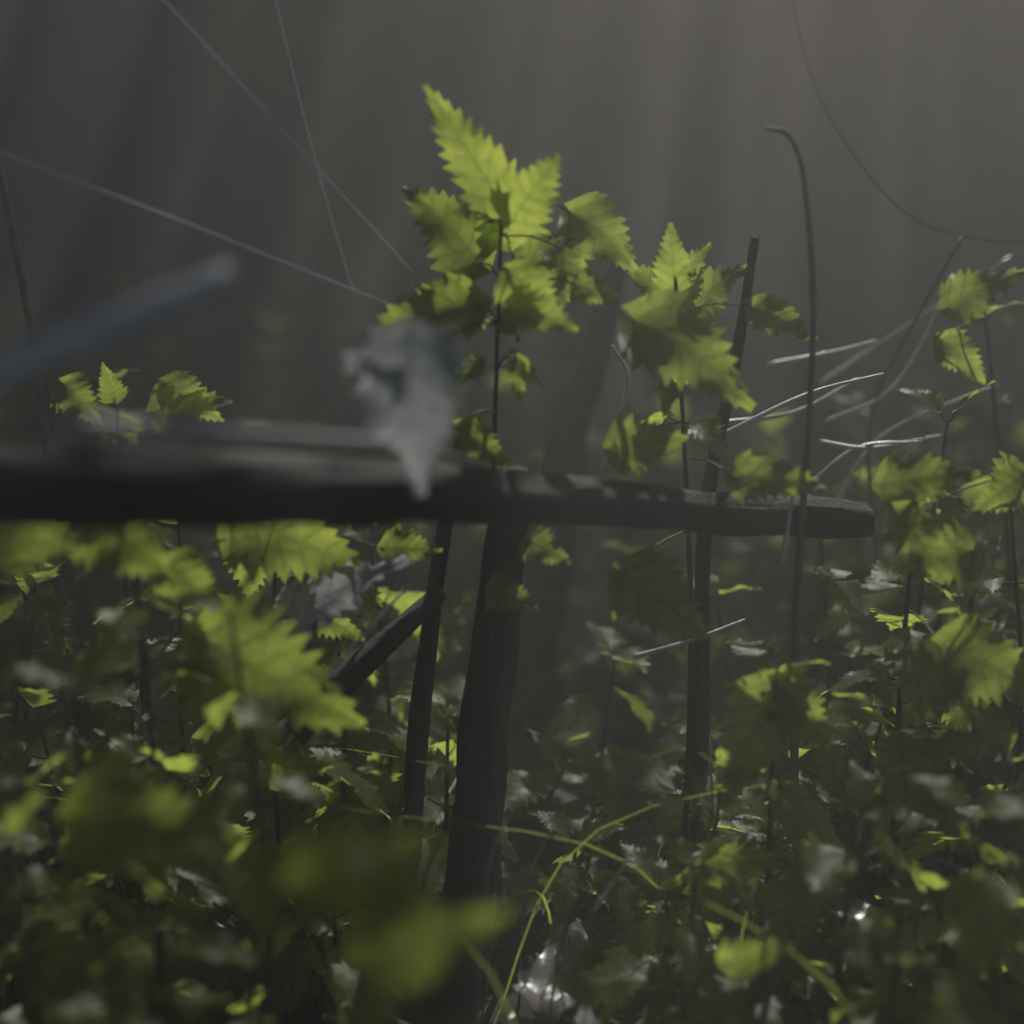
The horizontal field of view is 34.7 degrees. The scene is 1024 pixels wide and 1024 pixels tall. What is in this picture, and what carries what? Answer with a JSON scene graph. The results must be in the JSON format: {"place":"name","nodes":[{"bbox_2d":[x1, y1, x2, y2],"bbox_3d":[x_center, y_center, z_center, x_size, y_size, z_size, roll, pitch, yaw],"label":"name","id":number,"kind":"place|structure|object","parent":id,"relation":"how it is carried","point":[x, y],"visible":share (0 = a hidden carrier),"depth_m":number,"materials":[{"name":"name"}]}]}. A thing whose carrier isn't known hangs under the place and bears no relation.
{"place":"outdoors","nodes":[
{"label":"outdoors","id":0,"kind":"place"},
{"bbox_2d":[275,0,355,300],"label":"spider thread","id":1,"kind":"object","parent":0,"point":[312,148],"visible":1,"depth_m":1.85,"materials":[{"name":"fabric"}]},
{"bbox_2d":[278,591,403,730],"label":"dry stalk","id":2,"kind":"object","parent":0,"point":[340,660],"visible":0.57,"depth_m":1.57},
{"bbox_2d":[0,0,1023,1023],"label":"ground","id":3,"kind":"structure","parent":0,"point":[651,117],"depth_m":4.41,"materials":[{"name":"soil"}]},
{"bbox_2d":[0,155,73,735],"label":"dead grass stem","id":4,"kind":"object","parent":3,"relation":"on","point":[31,331],"visible":0.42,"depth_m":1.69,"materials":[{"name":"plant"}]},
{"bbox_2d":[0,559,93,790],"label":"nettle plant","id":5,"kind":"object","parent":3,"relation":"on","point":[28,733],"visible":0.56,"depth_m":1.74,"materials":[{"name":"green plant"}]},
{"bbox_2d":[0,772,111,1023],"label":"nettle plant","id":6,"kind":"object","parent":3,"relation":"on","point":[20,800],"visible":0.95,"depth_m":1.28,"materials":[{"name":"green plant"}]},
{"bbox_2d":[0,562,120,866],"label":"nettle plant","id":7,"kind":"object","parent":3,"relation":"on","point":[47,616],"visible":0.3,"depth_m":1.73,"materials":[{"name":"green plant"}]},
{"bbox_2d":[0,683,150,1012],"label":"nettle plant","id":8,"kind":"object","parent":3,"relation":"on","point":[15,757],"visible":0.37,"depth_m":1.68,"materials":[{"name":"green plant"}]},
{"bbox_2d":[0,532,178,745],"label":"nettle plant","id":9,"kind":"object","parent":3,"relation":"on","point":[48,710],"visible":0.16,"depth_m":2.00,"materials":[{"name":"green plant"}]},
{"bbox_2d":[0,632,196,1023],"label":"nettle plant","id":10,"kind":"object","parent":3,"relation":"on","point":[120,981],"visible":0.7,"depth_m":1.36,"materials":[{"name":"green plant"}]},
{"bbox_2d":[0,727,210,1023],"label":"nettle plant","id":11,"kind":"object","parent":3,"relation":"on","point":[52,951],"visible":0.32,"depth_m":1.49,"materials":[{"name":"green plant"}]},
{"bbox_2d":[26,865,199,1006],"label":"nettle plant","id":12,"kind":"object","parent":3,"relation":"on","point":[185,967],"visible":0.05,"depth_m":1.58,"materials":[{"name":"green plant"}]},
{"bbox_2d":[7,634,227,944],"bbox_3d":[-0.408,0.326,1.744,0.289,0.384,0.210,-6,13,-25],"label":"nettle plant","id":13,"kind":"object","parent":3,"relation":"on","point":[121,692],"visible":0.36,"depth_m":1.71,"materials":[{"name":"green plant"}]},
{"bbox_2d":[0,526,249,1006],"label":"nettle plant","id":14,"kind":"object","parent":3,"relation":"on","point":[174,574],"visible":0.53,"depth_m":1.43,"materials":[{"name":"green plant"}]},
{"bbox_2d":[49,362,232,737],"bbox_3d":[-0.416,0.143,1.920,0.217,0.656,0.158,0,12,0],"label":"nettle plant","id":15,"kind":"object","parent":3,"relation":"on","point":[178,396],"visible":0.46,"depth_m":1.81,"materials":[{"name":"green plant"}]},
{"bbox_2d":[93,527,244,850],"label":"nettle plant","id":16,"kind":"object","parent":3,"relation":"on","point":[198,720],"visible":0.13,"depth_m":1.75,"materials":[{"name":"green plant"}]},
{"bbox_2d":[86,854,259,1023],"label":"nettle plant","id":17,"kind":"object","parent":3,"relation":"on","point":[194,999],"visible":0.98,"depth_m":1.25,"materials":[{"name":"green plant"}]},
{"bbox_2d":[63,728,304,1006],"bbox_3d":[-0.336,0.379,1.611,0.196,0.344,0.239,-6,13,-25],"label":"nettle plant","id":18,"kind":"object","parent":3,"relation":"on","point":[196,898],"visible":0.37,"depth_m":1.58,"materials":[{"name":"green plant"}]},
{"bbox_2d":[96,526,325,817],"bbox_3d":[-0.346,0.238,1.906,0.231,0.480,0.203,-10,16,-40],"label":"nettle plant","id":19,"kind":"object","parent":3,"relation":"on","point":[206,547],"visible":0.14,"depth_m":1.86,"materials":[{"name":"green plant"}]},
{"bbox_2d":[55,559,366,1015],"bbox_3d":[-0.245,0.315,1.378,0.176,0.552,0.284,3,12,14],"label":"nettle plant","id":20,"kind":"object","parent":3,"relation":"on","point":[120,822],"visible":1,"depth_m":1.35,"materials":[{"name":"green plant"}]},
{"bbox_2d":[144,689,316,913],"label":"nettle plant","id":21,"kind":"object","parent":3,"relation":"on","point":[299,824],"visible":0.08,"depth_m":1.79,"materials":[{"name":"green plant"}]},
{"bbox_2d":[164,809,331,1023],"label":"nettle plant","id":22,"kind":"object","parent":3,"relation":"on","point":[240,819],"visible":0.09,"depth_m":1.67,"materials":[{"name":"green plant"}]},
{"bbox_2d":[205,728,352,849],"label":"nettle plant","id":23,"kind":"object","parent":3,"relation":"on","point":[287,806],"visible":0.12,"depth_m":1.79,"materials":[{"name":"green plant"}]},
{"bbox_2d":[190,521,442,845],"bbox_3d":[-0.206,0.242,1.659,0.216,0.589,0.222,-10,15,-39],"label":"nettle plant","id":24,"kind":"object","parent":3,"relation":"on","point":[323,602],"visible":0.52,"depth_m":1.59,"materials":[{"name":"green plant"}]},
{"bbox_2d":[199,784,443,1014],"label":"nettle plant","id":25,"kind":"object","parent":3,"relation":"on","point":[351,821],"visible":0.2,"depth_m":1.69,"materials":[{"name":"green plant"}]},
{"bbox_2d":[277,534,369,755],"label":"nettle plant","id":26,"kind":"object","parent":3,"relation":"on","point":[293,743],"visible":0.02,"depth_m":2.05,"materials":[{"name":"green plant"}]},
{"bbox_2d":[258,887,409,1023],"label":"nettle plant","id":27,"kind":"object","parent":3,"relation":"on","point":[349,985],"visible":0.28,"depth_m":1.60,"materials":[{"name":"green plant"}]},
{"bbox_2d":[263,568,443,833],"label":"nettle plant","id":28,"kind":"object","parent":3,"relation":"on","point":[383,723],"visible":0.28,"depth_m":1.80,"materials":[{"name":"green plant"}]},
{"bbox_2d":[317,520,456,829],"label":"nettle plant","id":29,"kind":"object","parent":3,"relation":"on","point":[363,615],"visible":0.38,"depth_m":1.86,"materials":[{"name":"green plant"}]},
{"bbox_2d":[329,727,449,834],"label":"nettle plant","id":30,"kind":"object","parent":3,"relation":"on","point":[378,780],"visible":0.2,"depth_m":1.89,"materials":[{"name":"green plant"}]},
{"bbox_2d":[281,819,507,1023],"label":"nettle plant","id":31,"kind":"object","parent":3,"relation":"on","point":[397,942],"visible":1,"depth_m":0.99,"materials":[{"name":"green plant"}]},
{"bbox_2d":[403,522,452,866],"bbox_3d":[-0.091,0.217,1.712,0.066,0.458,0.023,0,12,0],"label":"wooden stick","id":32,"kind":"object","parent":3,"relation":"on","point":[418,728],"visible":0.6,"depth_m":1.70,"materials":[{"name":"wood"}]},
{"bbox_2d":[281,585,446,746],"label":"broken branch","id":33,"kind":"object","parent":32,"relation":"attached to","point":[354,672],"visible":0.7,"depth_m":1.64,"materials":[{"name":"brown wood"}]},
{"bbox_2d":[393,575,479,758],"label":"nettle plant","id":34,"kind":"object","parent":3,"relation":"on","point":[461,588],"visible":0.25,"depth_m":2.17,"materials":[{"name":"green plant"}]},
{"bbox_2d":[358,606,532,835],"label":"nettle plant","id":35,"kind":"object","parent":3,"relation":"on","point":[451,632],"visible":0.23,"depth_m":1.99,"materials":[{"name":"green plant"}]},
{"bbox_2d":[372,684,554,910],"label":"nettle plant","id":36,"kind":"object","parent":3,"relation":"on","point":[433,864],"visible":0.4,"depth_m":1.76,"materials":[{"name":"green plant"}]},
{"bbox_2d":[430,466,528,1006],"bbox_3d":[-0.042,0.292,1.686,0.131,0.692,0.079,0,12,0],"label":"wooden post","id":37,"kind":"object","parent":3,"relation":"on","point":[470,848],"visible":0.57,"depth_m":1.68,"materials":[{"name":"wood"}]},
{"bbox_2d":[0,441,874,538],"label":"wooden rail","id":38,"kind":"object","parent":37,"relation":"on","point":[110,484],"visible":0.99,"depth_m":1.30,"materials":[{"name":"brown wood"}]},
{"bbox_2d":[0,262,238,393],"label":"dry stick","id":39,"kind":"object","parent":38,"relation":"on","point":[58,348],"visible":1,"depth_m":0.98,"materials":[{"name":"wood"}]},
{"bbox_2d":[76,416,398,446],"bbox_3d":[-0.180,-0.054,1.123,0.238,0.042,0.020,-8,14,-32],"label":"dry stick","id":40,"kind":"object","parent":38,"relation":"on","point":[97,423],"visible":1,"depth_m":1.10,"materials":[{"name":"wood"}]},
{"bbox_2d":[164,0,411,270],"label":"spider thread","id":41,"kind":"object","parent":38,"relation":"attached to","point":[288,135],"visible":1,"depth_m":1.56,"materials":[{"name":"fabric"}]},
{"bbox_2d":[781,495,793,563],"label":"dry stalk","id":42,"kind":"object","parent":38,"relation":"attached to","point":[785,545],"visible":0.83,"depth_m":1.62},
{"bbox_2d":[0,636,968,1023],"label":"nettle seedlings","id":43,"kind":"object","parent":3,"relation":"on","point":[720,992],"visible":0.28,"depth_m":1.53,"materials":[{"name":"green plant"}]},
{"bbox_2d":[336,83,637,984],"bbox_3d":[-0.059,0.077,1.530,0.222,0.937,0.446,5,13,21],"label":"nettle plant","id":44,"kind":"object","parent":3,"relation":"on","point":[406,355],"visible":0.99,"depth_m":1.55,"materials":[{"name":"green plant"}]},
{"bbox_2d":[0,151,389,303],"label":"spider thread","id":45,"kind":"object","parent":44,"relation":"attached to","point":[191,225],"visible":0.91,"depth_m":1.53,"materials":[{"name":"fabric"}]},
{"bbox_2d":[11,625,1010,1023],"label":"leaf litter","id":46,"kind":"object","parent":3,"relation":"on","point":[531,979],"visible":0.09,"depth_m":1.61,"materials":[{"name":"plant"}]},
{"bbox_2d":[0,530,1023,1023],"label":"grass","id":47,"kind":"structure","parent":3,"relation":"on","point":[566,968],"depth_m":1.56,"materials":[{"name":"green plant"}]},
{"bbox_2d":[0,272,1023,755],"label":"nettle undergrowth","id":48,"kind":"object","parent":3,"relation":"on","point":[570,598],"visible":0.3,"depth_m":2.88,"materials":[{"name":"green plant"}]},
{"bbox_2d":[503,667,612,838],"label":"nettle plant","id":49,"kind":"object","parent":3,"relation":"on","point":[531,756],"visible":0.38,"depth_m":2.06,"materials":[{"name":"green plant"}]},
{"bbox_2d":[504,729,625,904],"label":"nettle plant","id":50,"kind":"object","parent":3,"relation":"on","point":[525,788],"visible":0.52,"depth_m":1.86,"materials":[{"name":"green plant"}]},
{"bbox_2d":[507,260,625,816],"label":"dead branch","id":51,"kind":"object","parent":3,"relation":"on","point":[564,452],"visible":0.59,"depth_m":2.13,"materials":[{"name":"wood"}]},
{"bbox_2d":[491,809,655,974],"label":"nettle plant","id":52,"kind":"object","parent":3,"relation":"on","point":[623,902],"visible":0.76,"depth_m":1.71,"materials":[{"name":"green plant"}]},
{"bbox_2d":[522,742,690,916],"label":"nettle plant","id":53,"kind":"object","parent":3,"relation":"on","point":[580,790],"visible":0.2,"depth_m":1.94,"materials":[{"name":"green plant"}]},
{"bbox_2d":[532,621,708,851],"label":"nettle plant","id":54,"kind":"object","parent":3,"relation":"on","point":[624,766],"visible":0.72,"depth_m":1.86,"materials":[{"name":"green plant"}]},
{"bbox_2d":[564,533,695,740],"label":"nettle plant","id":55,"kind":"object","parent":3,"relation":"on","point":[660,703],"visible":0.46,"depth_m":2.19,"materials":[{"name":"green plant"}]},
{"bbox_2d":[569,840,749,1023],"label":"nettle plant","id":56,"kind":"object","parent":3,"relation":"on","point":[648,933],"visible":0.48,"depth_m":1.59,"materials":[{"name":"green plant"}]},
{"bbox_2d":[595,712,767,909],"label":"nettle plant","id":57,"kind":"object","parent":3,"relation":"on","point":[662,777],"visible":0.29,"depth_m":1.80,"materials":[{"name":"green plant"}]},
{"bbox_2d":[602,223,827,898],"bbox_3d":[0.195,0.108,1.663,0.218,0.789,0.242,0,12,0],"label":"nettle plant","id":58,"kind":"object","parent":3,"relation":"on","point":[666,330],"visible":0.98,"depth_m":1.56,"materials":[{"name":"green plant"}]},
{"bbox_2d":[599,345,629,473],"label":"dry stalk","id":59,"kind":"object","parent":58,"relation":"attached to","point":[622,409],"visible":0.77,"depth_m":1.71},
{"bbox_2d":[633,619,745,659],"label":"dry stalk","id":60,"kind":"object","parent":58,"relation":"attached to","point":[654,651],"visible":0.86,"depth_m":1.66,"materials":[{"name":"plant"}]},
{"bbox_2d":[646,789,798,1001],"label":"nettle plant","id":61,"kind":"object","parent":3,"relation":"on","point":[739,809],"visible":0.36,"depth_m":1.67,"materials":[{"name":"green plant"}]},
{"bbox_2d":[690,236,759,840],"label":"plant stalk","id":62,"kind":"object","parent":3,"relation":"on","point":[701,708],"visible":0.56,"depth_m":1.73,"materials":[{"name":"plant"}]},
{"bbox_2d":[726,373,883,435],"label":"dry stalk","id":63,"kind":"object","parent":62,"relation":"attached to","point":[761,415],"visible":0.88,"depth_m":1.73,"materials":[{"name":"plant"}]},
{"bbox_2d":[651,569,819,821],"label":"nettle plant","id":64,"kind":"object","parent":3,"relation":"on","point":[718,646],"visible":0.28,"depth_m":1.92,"materials":[{"name":"green plant"}]},
{"bbox_2d":[678,535,809,712],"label":"nettle plant","id":65,"kind":"object","parent":3,"relation":"on","point":[736,605],"visible":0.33,"depth_m":2.24,"materials":[{"name":"green plant"}]},
{"bbox_2d":[710,437,808,672],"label":"nettle plant","id":66,"kind":"object","parent":3,"relation":"on","point":[770,550],"visible":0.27,"depth_m":2.53,"materials":[{"name":"green plant"}]},
{"bbox_2d":[677,637,856,993],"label":"nettle plant","id":67,"kind":"object","parent":3,"relation":"on","point":[766,713],"visible":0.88,"depth_m":1.55,"materials":[{"name":"green plant"}]},
{"bbox_2d":[677,817,858,1023],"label":"nettle plant","id":68,"kind":"object","parent":3,"relation":"on","point":[779,842],"visible":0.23,"depth_m":1.62,"materials":[{"name":"green plant"}]},
{"bbox_2d":[686,736,875,947],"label":"nettle plant","id":69,"kind":"object","parent":3,"relation":"on","point":[752,795],"visible":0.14,"depth_m":1.78,"materials":[{"name":"green plant"}]},
{"bbox_2d":[765,126,816,860],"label":"dead grass stem","id":70,"kind":"object","parent":3,"relation":"on","point":[794,758],"visible":0.75,"depth_m":1.61,"materials":[{"name":"plant"}]},
{"bbox_2d":[792,0,1023,242],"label":"thin tendril","id":71,"kind":"object","parent":70,"relation":"attached to","point":[859,162],"visible":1,"depth_m":1.56},
{"bbox_2d":[711,576,873,784],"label":"nettle plant","id":72,"kind":"object","parent":3,"relation":"on","point":[807,651],"visible":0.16,"depth_m":1.98,"materials":[{"name":"green plant"}]},
{"bbox_2d":[711,493,876,742],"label":"nettle plant","id":73,"kind":"object","parent":3,"relation":"on","point":[774,626],"visible":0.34,"depth_m":2.12,"materials":[{"name":"green plant"}]},
{"bbox_2d":[757,472,890,808],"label":"nettle plant","id":74,"kind":"object","parent":3,"relation":"on","point":[834,765],"visible":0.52,"depth_m":1.83,"materials":[{"name":"green plant"}]},
{"bbox_2d":[814,440,921,477],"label":"dry stalk","id":75,"kind":"object","parent":74,"relation":"on","point":[833,463],"visible":0.88,"depth_m":1.82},
{"bbox_2d":[819,434,940,449],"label":"dry stalk","id":76,"kind":"object","parent":75,"relation":"on","point":[838,444],"visible":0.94,"depth_m":1.82,"materials":[{"name":"plant"}]},
{"bbox_2d":[772,339,879,618],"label":"nettle plant","id":77,"kind":"object","parent":3,"relation":"on","point":[822,430],"visible":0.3,"depth_m":2.42,"materials":[{"name":"green plant"}]},
{"bbox_2d":[770,759,927,1023],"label":"nettle plant","id":78,"kind":"object","parent":3,"relation":"on","point":[819,872],"visible":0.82,"depth_m":1.47,"materials":[{"name":"green plant"}]},
{"bbox_2d":[771,691,954,899],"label":"nettle plant","id":79,"kind":"object","parent":3,"relation":"on","point":[837,802],"visible":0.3,"depth_m":1.78,"materials":[{"name":"green plant"}]},
{"bbox_2d":[809,388,934,705],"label":"nettle plant","id":80,"kind":"object","parent":3,"relation":"on","point":[845,549],"visible":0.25,"depth_m":2.25,"materials":[{"name":"green plant"}]},
{"bbox_2d":[829,902,934,1023],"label":"nettle plant","id":81,"kind":"object","parent":3,"relation":"on","point":[881,926],"visible":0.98,"depth_m":1.39,"materials":[{"name":"green plant"}]},
{"bbox_2d":[838,499,973,700],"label":"nettle plant","id":82,"kind":"object","parent":3,"relation":"on","point":[895,609],"visible":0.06,"depth_m":2.27,"materials":[{"name":"green plant"}]},
{"bbox_2d":[818,255,1011,385],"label":"dry stalk","id":83,"kind":"object","parent":3,"relation":"on","point":[839,370],"visible":0.76,"depth_m":2.00,"materials":[{"name":"plant"}]},
{"bbox_2d":[867,236,963,682],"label":"dead grass stem","id":84,"kind":"object","parent":3,"relation":"on","point":[881,384],"visible":0.66,"depth_m":1.91,"materials":[{"name":"plant"}]},
{"bbox_2d":[767,340,876,367],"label":"dry stalk","id":85,"kind":"object","parent":84,"relation":"attached to","point":[791,360],"visible":0.94,"depth_m":1.90,"materials":[{"name":"plant"}]},
{"bbox_2d":[825,275,953,423],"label":"dry stalk","id":86,"kind":"object","parent":84,"relation":"attached to","point":[872,402],"visible":0.87,"depth_m":1.91,"materials":[{"name":"plant"}]},
{"bbox_2d":[814,380,1023,796],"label":"nettle plant","id":87,"kind":"object","parent":3,"relation":"on","point":[873,594],"visible":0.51,"depth_m":1.80,"materials":[{"name":"green plant"}]},
{"bbox_2d":[728,378,856,423],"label":"dry stalk","id":88,"kind":"object","parent":87,"relation":"attached to","point":[767,417],"visible":0.75,"depth_m":1.83,"materials":[{"name":"plant"}]},
{"bbox_2d":[815,448,1023,886],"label":"nettle plant","id":89,"kind":"object","parent":3,"relation":"on","point":[963,656],"visible":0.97,"depth_m":1.58,"materials":[{"name":"green plant"}]},
{"bbox_2d":[839,630,1010,870],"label":"nettle plant","id":90,"kind":"object","parent":3,"relation":"on","point":[995,833],"visible":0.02,"depth_m":1.92,"materials":[{"name":"green plant"}]},
{"bbox_2d":[883,369,972,631],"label":"nettle plant","id":91,"kind":"object","parent":3,"relation":"on","point":[959,445],"visible":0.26,"depth_m":2.52,"materials":[{"name":"green plant"}]},
{"bbox_2d":[843,695,1023,992],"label":"nettle plant","id":92,"kind":"object","parent":3,"relation":"on","point":[997,734],"visible":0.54,"depth_m":1.60,"materials":[{"name":"green plant"}]},
{"bbox_2d":[857,403,1023,683],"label":"nettle plant","id":93,"kind":"object","parent":3,"relation":"on","point":[974,523],"visible":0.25,"depth_m":2.14,"materials":[{"name":"green plant"}]},
{"bbox_2d":[877,861,1023,1015],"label":"nettle plant","id":94,"kind":"object","parent":3,"relation":"on","point":[908,899],"visible":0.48,"depth_m":1.51,"materials":[{"name":"green plant"}]},
{"bbox_2d":[902,773,1023,1023],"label":"nettle plant","id":95,"kind":"object","parent":3,"relation":"on","point":[981,902],"visible":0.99,"depth_m":1.36,"materials":[{"name":"green plant"}]},
{"bbox_2d":[905,863,1023,1023],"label":"nettle plant","id":96,"kind":"object","parent":3,"relation":"on","point":[1018,923],"visible":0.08,"depth_m":1.56,"materials":[{"name":"green plant"}]},
{"bbox_2d":[910,534,1023,877],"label":"nettle plant","id":97,"kind":"object","parent":3,"relation":"on","point":[1002,617],"visible":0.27,"depth_m":1.86,"materials":[{"name":"green plant"}]},
{"bbox_2d":[916,477,1023,848],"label":"nettle plant","id":98,"kind":"object","parent":3,"relation":"on","point":[947,743],"visible":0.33,"depth_m":1.72,"materials":[{"name":"green plant"}]},
{"bbox_2d":[932,266,1023,773],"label":"nettle plant","id":99,"kind":"object","parent":3,"relation":"on","point":[965,299],"visible":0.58,"depth_m":1.84,"materials":[{"name":"green plant"}]},
{"bbox_2d":[838,383,998,498],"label":"dry stalk","id":100,"kind":"object","parent":99,"relation":"attached to","point":[854,470],"visible":0.73,"depth_m":1.92,"materials":[{"name":"plant"}]},
{"bbox_2d":[948,299,1023,629],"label":"nettle plant","id":101,"kind":"object","parent":3,"relation":"on","point":[986,603],"visible":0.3,"depth_m":2.43,"materials":[{"name":"green plant"}]},
{"bbox_2d":[963,568,1023,796],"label":"nettle plant","id":102,"kind":"object","parent":3,"relation":"on","point":[1009,709],"visible":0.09,"depth_m":1.97,"materials":[{"name":"green plant"}]}
]}

